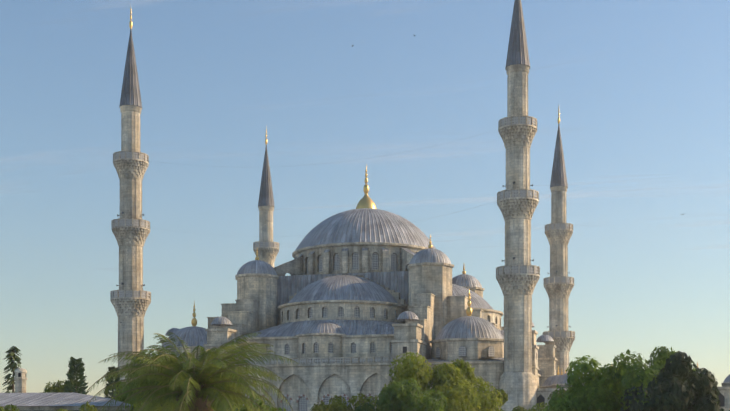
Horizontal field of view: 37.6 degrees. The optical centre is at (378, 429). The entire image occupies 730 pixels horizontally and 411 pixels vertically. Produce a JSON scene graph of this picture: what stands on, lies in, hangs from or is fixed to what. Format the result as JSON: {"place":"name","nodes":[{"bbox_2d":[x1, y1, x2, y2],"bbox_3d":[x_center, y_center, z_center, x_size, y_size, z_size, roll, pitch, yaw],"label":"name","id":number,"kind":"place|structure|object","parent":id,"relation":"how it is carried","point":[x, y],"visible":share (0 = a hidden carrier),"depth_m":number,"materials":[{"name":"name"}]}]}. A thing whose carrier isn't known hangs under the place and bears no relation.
{"place":"outdoors","nodes":[
{"label":"outdoors","id":0,"kind":"place"},
{"bbox_2d":[0,0,728,271],"bbox_3d":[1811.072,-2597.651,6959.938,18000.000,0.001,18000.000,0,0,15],"label":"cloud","id":1,"kind":"structure","parent":0,"point":[399,150],"depth_m":10257.27,"materials":[{"name":"white"}]},
{"bbox_2d":[0,0,729,410],"label":"sky","id":2,"kind":"structure","parent":0,"point":[658,107],"materials":[{"name":"blue"}]},
{"bbox_2d":[537,361,729,410],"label":"courtyard","id":3,"kind":"structure","parent":0,"point":[543,392],"depth_m":159.96,"materials":[{"name":"stone"}]},
{"label":"ground","id":4,"kind":"structure","parent":0,"visible":0},
{"bbox_2d":[0,404,18,410],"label":"tree","id":5,"kind":"object","parent":4,"relation":"on","point":[12,408],"visible":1,"depth_m":80.27,"materials":[{"name":"green plant"}]},
{"bbox_2d":[1,346,21,392],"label":"spruce","id":6,"kind":"object","parent":4,"relation":"on","point":[13,364],"visible":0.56,"depth_m":117.97,"materials":[{"name":"green plant"}]},
{"bbox_2d":[40,380,80,393],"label":"tree","id":7,"kind":"object","parent":4,"relation":"on","point":[58,388],"visible":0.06,"depth_m":114.65,"materials":[{"name":"green plant"}]},
{"bbox_2d":[0,368,133,410],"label":"building","id":8,"kind":"structure","parent":4,"relation":"on","point":[50,404],"depth_m":95.78,"materials":[{"name":"stone"}]},
{"bbox_2d":[63,357,88,394],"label":"cypress","id":9,"kind":"object","parent":4,"relation":"on","point":[75,372],"visible":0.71,"depth_m":111.62,"materials":[{"name":"green plant"}]},
{"bbox_2d":[57,401,96,410],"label":"tree","id":10,"kind":"object","parent":4,"relation":"on","point":[83,406],"visible":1,"depth_m":84.91,"materials":[{"name":"green plant"}]},
{"bbox_2d":[104,366,119,398],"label":"cypress","id":11,"kind":"object","parent":4,"relation":"on","point":[113,379],"visible":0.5,"depth_m":117.59,"materials":[{"name":"green plant"}]},
{"bbox_2d":[112,382,143,402],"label":"tree","id":12,"kind":"object","parent":4,"relation":"on","point":[124,398],"visible":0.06,"depth_m":97.74,"materials":[{"name":"green plant"}]},
{"bbox_2d":[110,8,150,381],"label":"minaret","id":13,"kind":"object","parent":4,"relation":"on","point":[129,140],"visible":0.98,"depth_m":175.68,"materials":[{"name":"stone"}]},
{"bbox_2d":[147,132,487,236],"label":"mahya cables","id":14,"kind":"object","parent":13,"relation":"attached to","point":[335,162],"visible":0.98,"depth_m":167.95,"materials":[{"name":"grey plastic"}]},
{"bbox_2d":[123,350,243,410],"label":"tree","id":15,"kind":"object","parent":4,"relation":"on","point":[156,407],"visible":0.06,"depth_m":91.72,"materials":[{"name":"green plant"}]},
{"bbox_2d":[85,332,298,410],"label":"palm tree","id":16,"kind":"object","parent":4,"relation":"on","point":[193,380],"visible":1,"depth_m":56.48,"materials":[{"name":"green plant"}]},
{"bbox_2d":[160,303,235,344],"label":"mosque","id":17,"kind":"structure","parent":4,"relation":"on","point":[225,308],"depth_m":188.08,"materials":[{"name":"stone"}]},
{"bbox_2d":[159,250,302,362],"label":"domed turrets","id":18,"kind":"object","parent":17,"relation":"on","point":[251,294],"visible":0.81,"depth_m":184.69,"materials":[{"name":"stone"}]},
{"bbox_2d":[236,395,285,410],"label":"tree","id":19,"kind":"object","parent":4,"relation":"on","point":[268,406],"visible":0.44,"depth_m":69.02,"materials":[{"name":"green plant"}]},
{"bbox_2d":[253,129,278,267],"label":"minaret","id":20,"kind":"object","parent":4,"relation":"on","point":[263,218],"visible":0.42,"depth_m":235.58,"materials":[{"name":"stone"}]},
{"bbox_2d":[310,393,369,410],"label":"tree","id":21,"kind":"object","parent":4,"relation":"on","point":[340,406],"visible":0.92,"depth_m":94.74,"materials":[{"name":"green plant"}]},
{"bbox_2d":[192,273,503,410],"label":"mosque","id":22,"kind":"structure","parent":4,"relation":"on","point":[350,365],"depth_m":171.29,"materials":[{"name":"stone"}]},
{"bbox_2d":[277,169,435,305],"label":"dome","id":23,"kind":"structure","parent":22,"relation":"on","point":[334,222],"depth_m":187.75,"materials":[{"name":"metal"}]},
{"bbox_2d":[354,378,447,410],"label":"tree","id":24,"kind":"object","parent":4,"relation":"on","point":[399,404],"visible":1,"depth_m":88.90,"materials":[{"name":"green plant"}]},
{"bbox_2d":[365,352,502,410],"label":"tree","id":25,"kind":"object","parent":4,"relation":"on","point":[440,374],"visible":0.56,"depth_m":96.60,"materials":[{"name":"green plant"}]},
{"bbox_2d":[447,284,556,387],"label":"mosque","id":26,"kind":"structure","parent":4,"relation":"on","point":[536,368],"depth_m":188.83,"materials":[{"name":"stone"}]},
{"bbox_2d":[400,237,503,362],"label":"domed turrets","id":27,"kind":"object","parent":26,"relation":"on","point":[473,332],"visible":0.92,"depth_m":169.64,"materials":[{"name":"stone"}]},
{"bbox_2d":[484,388,526,410],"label":"tree","id":28,"kind":"object","parent":4,"relation":"on","point":[505,399],"visible":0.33,"depth_m":103.61,"materials":[{"name":"green plant"}]},
{"bbox_2d":[496,0,539,410],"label":"minaret","id":29,"kind":"object","parent":4,"relation":"on","point":[521,139],"visible":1,"depth_m":159.03,"materials":[{"name":"stone"}]},
{"bbox_2d":[527,402,552,410],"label":"tree","id":30,"kind":"object","parent":4,"relation":"on","point":[538,407],"visible":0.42,"depth_m":106.95,"materials":[{"name":"green plant"}]},
{"bbox_2d":[543,107,574,374],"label":"minaret","id":31,"kind":"object","parent":4,"relation":"on","point":[556,230],"visible":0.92,"depth_m":218.76,"materials":[{"name":"stone"}]},
{"bbox_2d":[548,388,569,406],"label":"tree","id":32,"kind":"object","parent":4,"relation":"on","point":[550,396],"visible":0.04,"depth_m":85.59,"materials":[{"name":"green plant"}]},
{"bbox_2d":[544,355,630,410],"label":"tree","id":33,"kind":"object","parent":4,"relation":"on","point":[577,398],"visible":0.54,"depth_m":72.78,"materials":[{"name":"green plant"}]},
{"bbox_2d":[603,346,718,410],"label":"tree","id":34,"kind":"object","parent":4,"relation":"on","point":[639,372],"visible":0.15,"depth_m":68.66,"materials":[{"name":"green plant"}]},
{"bbox_2d":[620,351,729,410],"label":"tree","id":35,"kind":"object","parent":4,"relation":"on","point":[675,376],"visible":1,"depth_m":59.12,"materials":[{"name":"green plant"}]},
{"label":"mosque","id":36,"kind":"object","parent":4,"relation":"on","visible":0},
{"bbox_2d":[452,266,484,297],"bbox_3d":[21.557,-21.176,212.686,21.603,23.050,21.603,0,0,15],"label":"dome","id":37,"kind":"structure","parent":36,"relation":"on","point":[468,280],"depth_m":207.31,"materials":[{"name":"metal"}]}
]}

